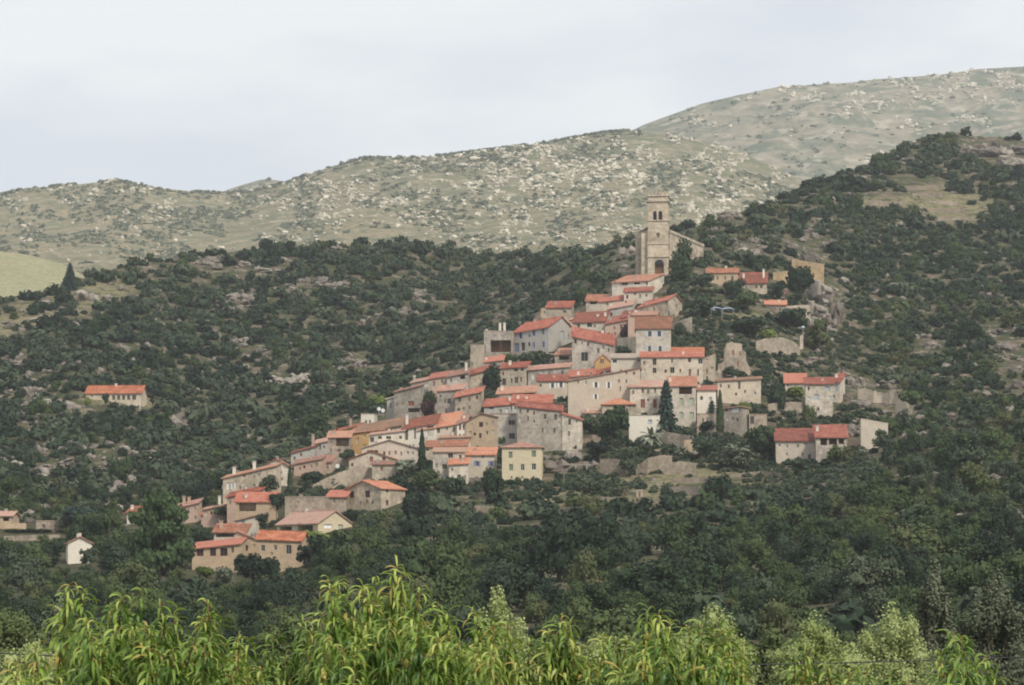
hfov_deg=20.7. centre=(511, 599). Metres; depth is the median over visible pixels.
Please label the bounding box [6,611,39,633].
oak tree
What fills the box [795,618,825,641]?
oak tree
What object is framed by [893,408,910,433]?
tree
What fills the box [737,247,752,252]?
boulder
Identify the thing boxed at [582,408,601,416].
shed
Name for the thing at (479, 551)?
oak tree
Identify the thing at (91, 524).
oak tree
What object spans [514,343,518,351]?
door
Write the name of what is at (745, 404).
shrub
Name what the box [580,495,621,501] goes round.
terrace wall
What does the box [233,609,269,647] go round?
oak tree
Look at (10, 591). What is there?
oak tree
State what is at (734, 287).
tree
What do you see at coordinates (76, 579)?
oak tree
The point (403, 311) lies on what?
boulder
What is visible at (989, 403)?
evergreen bush
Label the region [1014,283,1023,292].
evergreen bush
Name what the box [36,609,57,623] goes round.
oak tree
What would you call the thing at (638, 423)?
garden building
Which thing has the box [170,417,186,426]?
boulder
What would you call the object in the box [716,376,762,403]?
stone house
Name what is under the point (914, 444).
oak tree
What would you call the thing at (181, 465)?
evergreen bush
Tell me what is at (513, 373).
stone house
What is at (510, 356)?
shrub
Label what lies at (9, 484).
oak tree
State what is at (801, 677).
peach tree
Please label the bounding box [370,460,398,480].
outbuilding
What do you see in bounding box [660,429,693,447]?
terrace wall
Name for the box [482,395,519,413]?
stone house
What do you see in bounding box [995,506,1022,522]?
evergreen bush
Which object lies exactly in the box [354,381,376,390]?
evergreen bush
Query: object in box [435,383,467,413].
stone house
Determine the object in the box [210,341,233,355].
evergreen bush
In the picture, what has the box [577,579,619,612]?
oak tree
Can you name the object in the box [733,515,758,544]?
oak tree
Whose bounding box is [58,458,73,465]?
boulder
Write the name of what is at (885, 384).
boulder
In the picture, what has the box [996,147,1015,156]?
rock outcrop
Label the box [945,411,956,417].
boulder
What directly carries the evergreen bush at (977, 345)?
on the hillside ground
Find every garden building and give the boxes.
[629,411,659,441]
[749,414,766,431]
[860,418,887,448]
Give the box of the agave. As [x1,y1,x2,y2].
[674,446,688,453]
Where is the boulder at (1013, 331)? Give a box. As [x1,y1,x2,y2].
[1009,327,1020,334]
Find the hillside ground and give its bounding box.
[0,132,1023,681]
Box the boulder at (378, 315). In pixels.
[374,312,382,317]
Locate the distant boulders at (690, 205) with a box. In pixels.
[0,68,1023,261]
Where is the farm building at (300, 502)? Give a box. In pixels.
[285,494,328,516]
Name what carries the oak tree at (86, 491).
on the hillside ground
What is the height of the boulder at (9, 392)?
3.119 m
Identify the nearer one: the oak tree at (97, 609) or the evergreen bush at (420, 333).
the oak tree at (97, 609)
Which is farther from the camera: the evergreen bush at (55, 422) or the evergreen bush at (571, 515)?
the evergreen bush at (55, 422)
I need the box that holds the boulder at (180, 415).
[174,411,186,419]
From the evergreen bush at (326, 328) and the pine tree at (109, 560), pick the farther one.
the evergreen bush at (326, 328)
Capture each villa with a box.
[192,537,247,572]
[212,521,251,539]
[234,529,256,555]
[255,530,308,575]
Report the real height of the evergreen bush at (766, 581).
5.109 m
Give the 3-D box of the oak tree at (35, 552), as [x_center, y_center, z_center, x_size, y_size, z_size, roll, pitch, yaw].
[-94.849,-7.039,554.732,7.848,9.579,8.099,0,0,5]
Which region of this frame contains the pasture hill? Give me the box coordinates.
[0,251,84,298]
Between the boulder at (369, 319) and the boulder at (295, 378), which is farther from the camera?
the boulder at (369, 319)
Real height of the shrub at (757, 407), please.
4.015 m
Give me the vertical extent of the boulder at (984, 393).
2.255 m
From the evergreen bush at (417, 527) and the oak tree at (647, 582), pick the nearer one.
the oak tree at (647, 582)
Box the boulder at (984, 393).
[981,392,990,398]
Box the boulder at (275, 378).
[271,375,283,380]
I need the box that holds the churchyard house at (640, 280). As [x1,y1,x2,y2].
[610,273,665,295]
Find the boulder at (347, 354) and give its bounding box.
[342,351,352,356]
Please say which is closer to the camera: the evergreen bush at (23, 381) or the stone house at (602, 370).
the stone house at (602, 370)
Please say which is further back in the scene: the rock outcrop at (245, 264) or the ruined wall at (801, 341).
the rock outcrop at (245, 264)
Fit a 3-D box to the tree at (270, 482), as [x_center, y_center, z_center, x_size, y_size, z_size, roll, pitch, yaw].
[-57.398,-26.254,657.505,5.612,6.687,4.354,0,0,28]
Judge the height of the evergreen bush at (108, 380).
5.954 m
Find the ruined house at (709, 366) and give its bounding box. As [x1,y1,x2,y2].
[703,353,715,381]
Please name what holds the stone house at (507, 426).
on the hillside ground
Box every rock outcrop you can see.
[200,261,213,264]
[238,260,250,266]
[253,266,272,272]
[281,257,295,261]
[310,281,334,286]
[468,476,481,484]
[543,459,569,473]
[564,450,582,459]
[582,460,597,468]
[616,264,631,272]
[618,245,634,257]
[716,211,742,219]
[739,244,750,248]
[783,241,798,248]
[798,249,820,262]
[803,356,821,362]
[805,289,811,297]
[806,316,817,327]
[807,300,827,319]
[810,279,832,305]
[822,314,836,328]
[826,326,836,331]
[830,300,843,323]
[840,370,850,378]
[843,393,853,400]
[847,377,865,386]
[847,424,859,436]
[848,399,872,406]
[922,342,941,348]
[959,145,984,148]
[966,146,1000,156]
[978,142,1002,147]
[993,155,1023,167]
[993,342,1020,350]
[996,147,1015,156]
[1007,144,1023,154]
[1008,365,1023,372]
[1009,379,1023,388]
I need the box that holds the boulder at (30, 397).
[25,394,33,400]
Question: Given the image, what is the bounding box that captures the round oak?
[785,265,814,300]
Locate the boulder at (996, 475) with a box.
[986,473,1000,479]
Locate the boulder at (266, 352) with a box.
[261,349,272,356]
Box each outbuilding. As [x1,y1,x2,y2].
[0,509,20,528]
[36,520,60,531]
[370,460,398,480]
[697,413,715,435]
[764,300,786,311]
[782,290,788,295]
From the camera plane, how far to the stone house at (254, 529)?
632.79 m
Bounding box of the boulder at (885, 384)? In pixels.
[877,380,892,388]
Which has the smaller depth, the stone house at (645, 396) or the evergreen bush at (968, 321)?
the stone house at (645, 396)
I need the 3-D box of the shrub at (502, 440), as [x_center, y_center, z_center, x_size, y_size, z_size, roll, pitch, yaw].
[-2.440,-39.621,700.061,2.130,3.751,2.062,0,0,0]
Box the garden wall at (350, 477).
[313,466,371,489]
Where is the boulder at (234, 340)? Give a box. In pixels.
[229,337,238,343]
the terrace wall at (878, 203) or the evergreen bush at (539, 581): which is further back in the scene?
the terrace wall at (878, 203)
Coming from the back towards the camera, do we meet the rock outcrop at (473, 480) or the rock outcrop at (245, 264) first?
the rock outcrop at (245, 264)
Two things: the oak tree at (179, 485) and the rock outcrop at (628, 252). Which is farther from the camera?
the rock outcrop at (628, 252)
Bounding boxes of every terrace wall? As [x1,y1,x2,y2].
[4,535,59,540]
[6,523,25,528]
[455,505,493,512]
[558,507,604,516]
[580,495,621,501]
[583,434,600,442]
[600,458,625,474]
[616,337,635,352]
[621,488,629,495]
[636,455,671,474]
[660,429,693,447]
[664,461,695,474]
[669,486,703,494]
[672,477,707,483]
[673,317,691,332]
[684,440,693,451]
[730,471,781,477]
[768,402,804,414]
[786,305,810,317]
[847,439,859,446]
[868,200,904,206]
[905,185,939,189]
[912,192,941,196]
[922,200,957,204]
[930,208,965,213]
[938,216,974,219]
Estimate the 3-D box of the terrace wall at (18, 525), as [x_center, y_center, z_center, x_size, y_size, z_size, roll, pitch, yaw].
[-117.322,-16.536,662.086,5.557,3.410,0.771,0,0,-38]
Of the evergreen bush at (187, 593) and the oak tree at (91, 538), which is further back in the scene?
the oak tree at (91, 538)
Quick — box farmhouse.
[84,383,148,408]
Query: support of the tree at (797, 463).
on the hillside ground
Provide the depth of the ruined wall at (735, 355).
754.73 m
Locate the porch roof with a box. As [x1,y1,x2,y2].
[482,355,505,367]
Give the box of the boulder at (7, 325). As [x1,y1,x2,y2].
[3,321,13,328]
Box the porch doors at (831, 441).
[829,439,835,444]
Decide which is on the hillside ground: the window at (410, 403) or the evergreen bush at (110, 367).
the evergreen bush at (110, 367)
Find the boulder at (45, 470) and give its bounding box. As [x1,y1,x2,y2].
[36,467,49,476]
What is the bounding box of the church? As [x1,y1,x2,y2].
[635,191,703,275]
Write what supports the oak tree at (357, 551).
on the hillside ground
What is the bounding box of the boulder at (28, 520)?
[23,518,34,523]
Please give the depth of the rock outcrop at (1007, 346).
839.68 m
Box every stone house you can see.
[201,496,226,527]
[221,461,282,520]
[225,486,266,522]
[234,492,279,523]
[234,515,258,536]
[263,456,293,485]
[289,434,318,464]
[292,454,327,475]
[315,438,327,454]
[326,430,353,464]
[326,455,336,472]
[326,490,351,512]
[333,418,365,430]
[343,479,407,509]
[347,450,396,468]
[352,428,387,453]
[354,416,405,443]
[360,439,418,462]
[361,413,376,423]
[368,429,406,444]
[385,396,393,419]
[392,383,425,421]
[401,413,440,446]
[409,375,428,394]
[417,411,462,441]
[425,439,469,460]
[427,370,453,393]
[431,447,467,479]
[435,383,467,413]
[438,432,471,446]
[445,362,472,388]
[447,457,470,483]
[453,386,485,416]
[455,412,470,434]
[464,364,490,391]
[464,412,498,446]
[465,447,498,477]
[470,344,485,369]
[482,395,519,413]
[484,323,514,356]
[490,413,516,446]
[495,385,538,397]
[498,360,531,386]
[510,394,553,412]
[515,400,564,450]
[526,362,572,384]
[535,374,569,398]
[541,308,545,318]
[545,301,574,318]
[553,348,571,369]
[560,412,583,450]
[568,368,597,379]
[570,326,616,369]
[571,311,609,331]
[585,294,610,311]
[594,354,610,369]
[596,366,610,374]
[599,295,623,310]
[600,399,635,417]
[603,315,627,337]
[606,299,636,317]
[609,353,640,379]
[620,309,637,318]
[623,286,654,305]
[628,310,659,336]
[628,380,663,414]
[671,347,704,353]
[696,384,717,412]
[706,266,739,284]
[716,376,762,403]
[723,406,750,435]
[738,269,767,294]
[773,428,814,462]
[783,373,806,396]
[803,377,834,416]
[813,424,848,461]
[833,373,846,402]
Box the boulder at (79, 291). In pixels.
[74,290,89,295]
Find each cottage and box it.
[125,505,142,523]
[177,496,203,523]
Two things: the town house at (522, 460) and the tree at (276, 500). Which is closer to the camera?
the tree at (276, 500)
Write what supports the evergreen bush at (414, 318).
on the hillside ground
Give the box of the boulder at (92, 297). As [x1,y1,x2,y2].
[88,293,98,300]
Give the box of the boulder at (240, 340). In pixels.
[238,337,248,342]
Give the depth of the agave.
672.98 m
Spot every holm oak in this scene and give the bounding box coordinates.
[668,237,693,281]
[702,472,731,497]
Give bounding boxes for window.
[197,549,202,555]
[210,548,215,555]
[220,548,226,555]
[286,545,290,553]
[324,524,331,527]
[365,490,369,496]
[408,401,413,405]
[509,420,514,424]
[509,433,514,438]
[517,332,523,338]
[549,383,555,387]
[581,352,587,360]
[593,382,598,387]
[606,382,610,387]
[640,399,644,407]
[646,331,652,336]
[646,346,652,350]
[653,399,656,407]
[656,331,662,336]
[679,398,682,405]
[689,398,693,405]
[689,412,693,418]
[750,416,753,423]
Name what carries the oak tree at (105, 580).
on the hillside ground
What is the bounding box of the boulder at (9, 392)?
[3,389,14,395]
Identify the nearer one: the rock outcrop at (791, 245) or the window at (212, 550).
the window at (212, 550)
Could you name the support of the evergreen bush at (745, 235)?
on the hillside ground
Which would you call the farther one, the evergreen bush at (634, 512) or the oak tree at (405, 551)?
the evergreen bush at (634, 512)
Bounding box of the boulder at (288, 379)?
[282,377,294,383]
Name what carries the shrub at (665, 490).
on the hillside ground
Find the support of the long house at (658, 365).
on the hillside ground
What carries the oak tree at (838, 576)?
on the hillside ground
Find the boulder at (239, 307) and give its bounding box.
[235,305,243,308]
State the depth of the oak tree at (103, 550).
591.15 m
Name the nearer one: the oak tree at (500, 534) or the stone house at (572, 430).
the oak tree at (500, 534)
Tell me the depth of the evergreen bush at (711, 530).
548.08 m
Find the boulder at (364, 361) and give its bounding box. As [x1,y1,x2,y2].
[357,359,369,366]
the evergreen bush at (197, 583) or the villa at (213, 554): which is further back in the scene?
the villa at (213, 554)
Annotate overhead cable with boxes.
[0,653,1023,666]
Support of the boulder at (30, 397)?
on the hillside ground
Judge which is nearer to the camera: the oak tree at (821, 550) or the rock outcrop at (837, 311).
the oak tree at (821, 550)
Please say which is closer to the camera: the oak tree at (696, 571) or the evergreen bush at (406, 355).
the oak tree at (696, 571)
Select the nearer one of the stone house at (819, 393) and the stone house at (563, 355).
the stone house at (819, 393)
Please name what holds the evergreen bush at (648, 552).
on the hillside ground
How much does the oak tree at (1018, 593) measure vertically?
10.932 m
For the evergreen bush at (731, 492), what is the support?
on the hillside ground
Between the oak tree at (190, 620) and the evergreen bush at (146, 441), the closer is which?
the oak tree at (190, 620)
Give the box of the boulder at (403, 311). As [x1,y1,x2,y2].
[398,308,407,315]
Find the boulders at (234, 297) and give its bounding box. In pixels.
[0,133,1023,528]
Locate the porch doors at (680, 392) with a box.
[679,388,691,393]
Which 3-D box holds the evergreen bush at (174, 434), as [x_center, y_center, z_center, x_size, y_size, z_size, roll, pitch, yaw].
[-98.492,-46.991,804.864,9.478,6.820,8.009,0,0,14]
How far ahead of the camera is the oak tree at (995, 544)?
413.92 m
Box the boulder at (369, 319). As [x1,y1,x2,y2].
[360,316,373,324]
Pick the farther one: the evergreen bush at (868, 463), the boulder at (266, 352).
the boulder at (266, 352)
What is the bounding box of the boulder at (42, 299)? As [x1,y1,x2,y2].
[40,297,51,301]
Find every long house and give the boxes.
[274,509,352,532]
[639,351,704,383]
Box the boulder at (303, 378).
[298,375,309,383]
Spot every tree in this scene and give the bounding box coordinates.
[0,474,24,497]
[0,537,17,552]
[0,547,11,568]
[0,583,15,596]
[0,586,21,614]
[0,603,54,672]
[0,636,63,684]
[0,640,75,684]
[3,548,53,589]
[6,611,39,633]
[10,541,51,571]
[13,597,39,621]
[19,578,44,601]
[20,594,46,613]
[35,541,64,557]
[35,594,75,614]
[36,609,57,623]
[39,588,63,603]
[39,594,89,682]
[41,582,263,684]
[52,585,82,601]
[54,497,89,531]
[61,506,97,525]
[62,263,78,290]
[66,509,105,540]
[66,572,92,588]
[69,535,98,546]
[71,482,97,501]
[74,583,107,616]
[74,586,92,599]
[79,547,99,565]
[81,581,104,589]
[85,611,111,641]
[87,601,112,627]
[95,572,117,593]
[96,541,117,558]
[96,546,129,577]
[98,512,122,533]
[102,393,108,403]
[102,579,166,628]
[105,455,135,482]
[110,559,160,593]
[117,583,137,596]
[120,529,142,555]
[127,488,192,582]
[132,471,162,491]
[135,608,174,634]
[155,467,196,498]
[156,576,180,594]
[158,595,168,604]
[163,599,185,622]
[168,621,218,650]
[173,613,198,629]
[175,534,195,568]
[176,607,192,627]
[183,476,214,505]
[185,596,224,621]
[190,528,213,543]
[211,468,232,490]
[212,504,226,522]
[214,610,242,637]
[215,587,241,604]
[218,593,251,615]
[218,630,253,663]
[224,579,351,684]
[233,552,262,582]
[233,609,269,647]
[234,580,253,596]
[236,580,284,615]
[248,611,317,682]
[249,577,280,589]
[251,612,320,645]
[251,621,268,631]
[255,512,268,528]
[256,556,280,586]
[259,474,279,491]
[263,600,287,622]
[269,493,284,517]
[271,572,308,611]
[285,605,307,619]
[287,465,292,486]
[296,544,315,563]
[299,404,328,432]
[300,588,308,598]
[306,534,338,564]
[307,555,512,684]
[309,560,350,590]
[311,611,327,632]
[320,542,357,575]
[324,582,351,597]
[331,529,356,545]
[334,607,382,631]
[339,449,354,465]
[341,509,359,521]
[347,568,381,590]
[350,526,392,551]
[352,546,369,557]
[353,553,378,575]
[357,371,363,411]
[358,546,380,563]
[367,394,386,406]
[370,557,400,584]
[375,548,394,562]
[383,576,402,594]
[385,516,403,537]
[385,552,402,577]
[392,458,416,473]
[392,546,403,556]
[394,543,430,573]
[396,572,435,616]
[397,563,418,585]
[399,536,466,581]
[400,490,428,515]
[412,468,443,490]
[413,602,484,649]
[418,428,426,470]
[420,397,435,415]
[422,390,436,402]
[426,560,470,610]
[430,517,469,548]
[433,601,460,621]
[438,476,466,494]
[446,508,473,532]
[446,539,487,565]
[454,588,486,612]
[455,637,470,658]
[458,563,485,591]
[464,555,545,611]
[468,524,497,552]
[468,552,495,568]
[469,584,537,682]
[470,613,641,684]
[471,543,488,554]
[481,363,501,391]
[481,467,503,495]
[486,535,527,566]
[488,526,512,544]
[504,605,514,629]
[516,594,537,611]
[517,591,548,622]
[521,515,590,581]
[530,573,564,603]
[533,612,582,646]
[550,593,578,610]
[559,579,587,598]
[559,593,593,621]
[561,605,644,656]
[562,602,592,631]
[563,548,605,591]
[569,628,633,678]
[572,509,623,556]
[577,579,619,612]
[578,492,605,517]
[580,413,600,439]
[581,544,626,573]
[589,440,611,458]
[596,404,629,446]
[596,603,760,684]
[603,574,624,588]
[605,526,656,565]
[606,516,639,542]
[608,555,696,604]
[608,580,627,596]
[612,591,653,622]
[619,446,638,476]
[636,520,650,532]
[640,426,663,453]
[645,589,700,626]
[648,512,692,556]
[656,380,678,432]
[657,547,682,564]
[665,508,707,539]
[668,616,689,636]
[669,602,764,684]
[671,540,724,593]
[683,532,739,571]
[683,607,759,645]
[689,273,714,291]
[689,293,715,315]
[690,434,714,461]
[691,608,709,618]
[697,420,715,435]
[706,400,716,415]
[713,605,739,638]
[715,443,754,467]
[716,390,723,435]
[718,569,748,591]
[719,524,736,542]
[722,597,740,610]
[723,278,746,295]
[723,366,745,377]
[724,562,751,581]
[726,585,758,607]
[730,316,769,334]
[731,290,759,309]
[732,574,758,591]
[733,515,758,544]
[734,534,775,570]
[736,584,785,616]
[738,530,772,551]
[742,625,794,684]
[745,425,774,452]
[746,620,761,639]
[753,516,805,553]
[753,593,807,641]
[756,328,776,337]
[756,556,786,578]
[756,589,771,610]
[762,630,801,660]
[764,503,806,529]
[764,610,868,684]
[767,283,783,296]
[767,381,786,409]
[769,585,812,617]
[772,533,801,568]
[773,307,810,327]
[774,577,801,592]
[779,568,800,584]
[783,644,915,684]
[790,458,810,470]
[791,533,843,569]
[794,512,825,542]
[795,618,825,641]
[801,494,833,526]
[802,553,839,585]
[803,318,831,348]
[803,580,821,604]
[813,515,854,540]
[815,576,844,603]
[826,444,853,464]
[826,491,846,517]
[827,548,858,572]
[832,538,855,553]
[834,569,851,584]
[835,588,860,611]
[835,631,861,651]
[840,552,904,597]
[842,528,873,556]
[843,471,883,507]
[846,511,872,541]
[846,638,862,653]
[848,192,856,219]
[852,601,935,684]
[857,585,895,622]
[863,505,896,529]
[866,556,878,568]
[870,483,913,512]
[872,429,895,449]
[872,539,931,587]
[876,603,912,623]
[883,522,956,565]
[885,583,923,610]
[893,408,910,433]
[897,461,911,477]
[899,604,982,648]
[901,560,942,597]
[903,499,959,537]
[904,430,932,453]
[907,453,936,484]
[907,473,931,497]
[907,603,916,611]
[912,487,945,505]
[912,554,958,682]
[921,629,1011,684]
[923,527,948,553]
[924,538,989,584]
[927,425,949,446]
[930,428,972,469]
[932,466,957,493]
[938,587,958,600]
[940,524,979,555]
[940,561,984,603]
[942,481,972,505]
[948,595,960,617]
[949,443,996,473]
[950,568,1023,684]
[952,425,982,450]
[954,460,999,497]
[958,492,993,511]
[960,323,983,341]
[962,499,1001,528]
[969,528,1016,565]
[971,548,1023,595]
[978,429,1009,453]
[983,423,1012,440]
[986,494,1010,515]
[989,503,1023,538]
[990,449,1013,462]
[993,410,1013,433]
[995,458,1019,478]
[1000,482,1022,498]
[1000,535,1018,549]
[1001,572,1023,627]
[1003,548,1023,557]
[1005,416,1023,433]
[1006,466,1023,505]
[1013,529,1023,554]
[1015,457,1023,468]
[1018,508,1023,531]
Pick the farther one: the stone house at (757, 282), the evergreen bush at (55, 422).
the stone house at (757, 282)
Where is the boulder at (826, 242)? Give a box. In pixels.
[819,239,834,247]
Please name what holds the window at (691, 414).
in the town house at (683, 393)
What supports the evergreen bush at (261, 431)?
on the hillside ground
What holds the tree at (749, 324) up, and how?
on the hillside ground
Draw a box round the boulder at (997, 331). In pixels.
[991,328,1003,334]
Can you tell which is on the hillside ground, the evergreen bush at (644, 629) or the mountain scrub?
the evergreen bush at (644, 629)
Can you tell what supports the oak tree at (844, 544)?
on the hillside ground
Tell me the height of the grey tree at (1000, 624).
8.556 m
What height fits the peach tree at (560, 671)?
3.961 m
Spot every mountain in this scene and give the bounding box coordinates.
[0,131,801,275]
[223,67,1023,192]
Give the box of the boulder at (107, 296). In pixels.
[102,293,111,299]
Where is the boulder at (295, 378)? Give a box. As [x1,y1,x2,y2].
[291,374,302,381]
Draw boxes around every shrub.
[84,396,90,405]
[195,566,214,577]
[213,566,233,583]
[300,470,322,482]
[305,530,332,538]
[319,476,337,485]
[352,518,378,530]
[370,508,399,521]
[498,437,504,445]
[503,352,517,361]
[517,350,548,360]
[569,474,627,495]
[616,345,628,352]
[620,323,627,337]
[635,446,648,456]
[660,486,673,494]
[673,322,686,335]
[675,426,692,435]
[736,401,751,411]
[752,403,764,413]
[786,385,804,397]
[801,404,816,423]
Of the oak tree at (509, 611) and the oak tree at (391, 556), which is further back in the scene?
the oak tree at (391, 556)
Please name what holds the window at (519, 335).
in the town house at (548, 335)
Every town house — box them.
[500,442,544,480]
[514,316,571,355]
[566,367,641,416]
[634,316,672,352]
[637,294,683,319]
[666,376,697,427]
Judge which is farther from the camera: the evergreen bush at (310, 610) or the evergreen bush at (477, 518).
the evergreen bush at (477, 518)
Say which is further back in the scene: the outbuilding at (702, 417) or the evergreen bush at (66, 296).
the evergreen bush at (66, 296)
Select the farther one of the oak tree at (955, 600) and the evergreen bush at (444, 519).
the evergreen bush at (444, 519)
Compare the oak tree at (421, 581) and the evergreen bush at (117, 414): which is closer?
the oak tree at (421, 581)
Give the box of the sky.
[0,0,1023,191]
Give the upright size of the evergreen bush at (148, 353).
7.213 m
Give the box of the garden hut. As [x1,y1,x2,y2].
[636,490,642,496]
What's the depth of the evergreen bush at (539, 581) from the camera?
428.95 m
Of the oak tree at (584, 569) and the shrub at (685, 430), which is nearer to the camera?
the oak tree at (584, 569)
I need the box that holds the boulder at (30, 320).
[28,317,39,322]
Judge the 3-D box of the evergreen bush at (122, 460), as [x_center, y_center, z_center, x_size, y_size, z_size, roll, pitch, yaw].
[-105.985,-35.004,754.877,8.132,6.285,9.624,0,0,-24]
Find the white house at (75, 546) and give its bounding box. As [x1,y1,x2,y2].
[64,533,93,563]
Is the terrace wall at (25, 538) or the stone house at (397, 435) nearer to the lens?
the terrace wall at (25, 538)
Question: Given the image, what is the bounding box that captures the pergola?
[569,464,590,469]
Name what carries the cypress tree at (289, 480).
on the hillside ground
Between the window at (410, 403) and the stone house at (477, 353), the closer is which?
the window at (410, 403)
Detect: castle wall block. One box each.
[773,271,788,282]
[791,259,823,283]
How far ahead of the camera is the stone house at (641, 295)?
840.14 m
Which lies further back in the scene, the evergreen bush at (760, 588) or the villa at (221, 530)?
the villa at (221, 530)
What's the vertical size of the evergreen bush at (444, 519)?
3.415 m
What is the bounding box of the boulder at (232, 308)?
[222,306,234,310]
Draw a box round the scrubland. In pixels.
[0,132,1023,632]
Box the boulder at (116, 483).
[105,480,126,489]
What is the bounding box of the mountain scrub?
[0,67,1023,273]
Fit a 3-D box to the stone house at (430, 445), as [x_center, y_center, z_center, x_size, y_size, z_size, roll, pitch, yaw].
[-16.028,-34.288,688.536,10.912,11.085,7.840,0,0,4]
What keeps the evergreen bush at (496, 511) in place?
on the hillside ground
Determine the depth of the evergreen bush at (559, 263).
1037.74 m
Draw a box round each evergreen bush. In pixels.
[0,360,20,380]
[0,377,11,387]
[0,385,4,394]
[0,466,7,475]
[7,375,35,390]
[7,465,33,481]
[8,540,20,553]
[10,443,31,456]
[19,513,38,521]
[24,326,45,338]
[25,300,45,314]
[27,345,49,359]
[30,424,56,441]
[33,314,59,328]
[33,391,60,401]
[43,283,65,295]
[43,415,70,428]
[44,483,64,498]
[46,436,67,449]
[49,465,66,478]
[51,506,68,520]
[52,290,75,302]
[54,422,89,442]
[55,476,78,491]
[63,464,92,477]
[65,436,90,447]
[69,346,92,362]
[69,371,98,391]
[84,472,117,492]
[85,333,111,349]
[97,329,118,342]
[101,377,118,384]
[102,408,128,424]
[104,404,125,412]
[105,361,125,372]
[105,459,135,472]
[108,306,132,318]
[108,527,128,535]
[116,330,135,342]
[120,268,141,283]
[121,415,142,426]
[123,357,145,373]
[130,318,151,330]
[131,429,158,450]
[138,346,162,361]
[140,455,179,478]
[142,323,163,333]
[142,420,163,429]
[151,398,181,413]
[152,328,173,341]
[152,563,169,575]
[158,425,186,443]
[162,334,186,348]
[164,583,212,605]
[168,468,192,480]
[171,262,191,274]
[172,461,189,472]
[178,578,209,590]
[183,332,207,346]
[184,402,215,423]
[187,422,216,436]
[188,374,210,388]
[188,468,212,479]
[193,294,215,309]
[204,419,224,429]
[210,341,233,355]
[215,437,242,451]
[219,410,235,421]
[219,425,246,442]
[220,387,244,403]
[228,324,249,335]
[231,374,247,388]
[237,397,261,412]
[243,376,269,391]
[243,457,273,467]
[251,403,286,425]
[253,424,273,436]
[266,380,291,394]
[269,318,290,329]
[285,434,299,446]
[286,358,309,373]
[298,430,326,446]
[301,352,322,363]
[303,382,329,396]
[303,609,319,615]
[305,336,325,350]
[305,591,318,601]
[308,367,334,383]
[309,303,335,319]
[310,343,331,359]
[312,406,331,420]
[315,322,335,332]
[316,291,340,306]
[317,586,363,617]
[330,386,345,395]
[338,296,360,310]
[345,332,374,350]
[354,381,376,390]
[360,289,384,302]
[362,367,384,380]
[376,321,399,335]
[378,347,399,362]
[385,534,398,543]
[393,287,415,300]
[393,374,411,387]
[393,512,434,538]
[396,348,418,361]
[404,312,422,326]
[407,324,435,344]
[408,239,428,254]
[412,358,427,370]
[422,492,438,505]
[424,493,464,514]
[432,246,454,259]
[440,515,449,524]
[450,346,469,361]
[467,512,488,526]
[474,325,489,338]
[474,525,497,539]
[477,501,493,505]
[484,489,509,505]
[488,506,509,517]
[491,266,514,283]
[511,268,530,279]
[513,559,543,579]
[515,500,544,520]
[518,315,535,326]
[523,635,547,658]
[524,624,544,637]
[526,578,543,594]
[528,496,551,506]
[539,505,562,519]
[541,517,563,529]
[550,257,570,270]
[556,506,591,522]
[563,520,592,529]
[564,493,590,506]
[571,258,595,273]
[603,497,633,513]
[624,506,657,520]
[631,497,653,511]
[633,617,656,642]
[634,513,655,527]
[644,545,652,555]
[644,559,657,567]
[655,494,685,511]
[684,590,726,616]
[692,489,726,510]
[699,235,719,247]
[701,522,725,538]
[703,506,731,522]
[716,233,735,247]
[720,509,749,526]
[721,248,742,260]
[723,486,742,499]
[730,606,750,617]
[734,228,755,241]
[743,485,776,499]
[748,572,780,588]
[751,254,771,271]
[752,500,769,516]
[753,494,775,507]
[755,585,775,597]
[764,199,786,213]
[770,490,790,501]
[770,496,790,509]
[786,219,808,229]
[787,210,811,223]
[789,496,809,509]
[796,606,835,620]
[801,599,877,636]
[805,495,821,506]
[807,192,833,204]
[822,241,845,254]
[835,169,852,182]
[846,474,868,490]
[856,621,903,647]
[858,455,879,468]
[868,466,890,475]
[879,222,900,236]
[884,371,914,382]
[886,300,912,310]
[895,280,919,298]
[895,506,937,526]
[897,390,923,404]
[898,501,931,515]
[900,212,926,222]
[901,274,923,287]
[901,320,923,331]
[911,371,929,379]
[917,256,934,265]
[919,278,945,287]
[942,268,961,278]
[943,332,967,347]
[950,583,989,618]
[958,317,979,330]
[958,399,994,419]
[960,379,982,393]
[965,338,989,353]
[976,400,997,409]
[984,260,1005,271]
[994,229,1019,243]
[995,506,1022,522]
[997,478,1012,491]
[1008,422,1023,443]
[1010,322,1023,336]
[1012,397,1023,408]
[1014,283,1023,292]
[1017,309,1023,321]
[1018,225,1023,234]
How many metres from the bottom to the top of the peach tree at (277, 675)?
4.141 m
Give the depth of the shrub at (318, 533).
591.99 m
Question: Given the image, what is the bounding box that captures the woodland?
[0,126,1023,625]
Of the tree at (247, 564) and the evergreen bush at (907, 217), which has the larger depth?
the evergreen bush at (907, 217)
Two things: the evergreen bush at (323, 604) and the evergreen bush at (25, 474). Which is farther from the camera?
the evergreen bush at (25, 474)
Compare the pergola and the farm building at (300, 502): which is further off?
the pergola
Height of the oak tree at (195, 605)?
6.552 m
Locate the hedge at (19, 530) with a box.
[3,528,53,532]
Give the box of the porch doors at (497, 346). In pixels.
[492,341,510,351]
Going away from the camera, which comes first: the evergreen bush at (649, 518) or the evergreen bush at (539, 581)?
the evergreen bush at (539, 581)
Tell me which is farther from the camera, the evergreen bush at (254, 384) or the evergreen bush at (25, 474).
the evergreen bush at (254, 384)
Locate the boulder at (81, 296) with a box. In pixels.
[77,291,87,300]
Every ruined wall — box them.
[715,342,750,380]
[756,337,799,355]
[800,335,802,348]
[857,388,897,403]
[895,399,912,413]

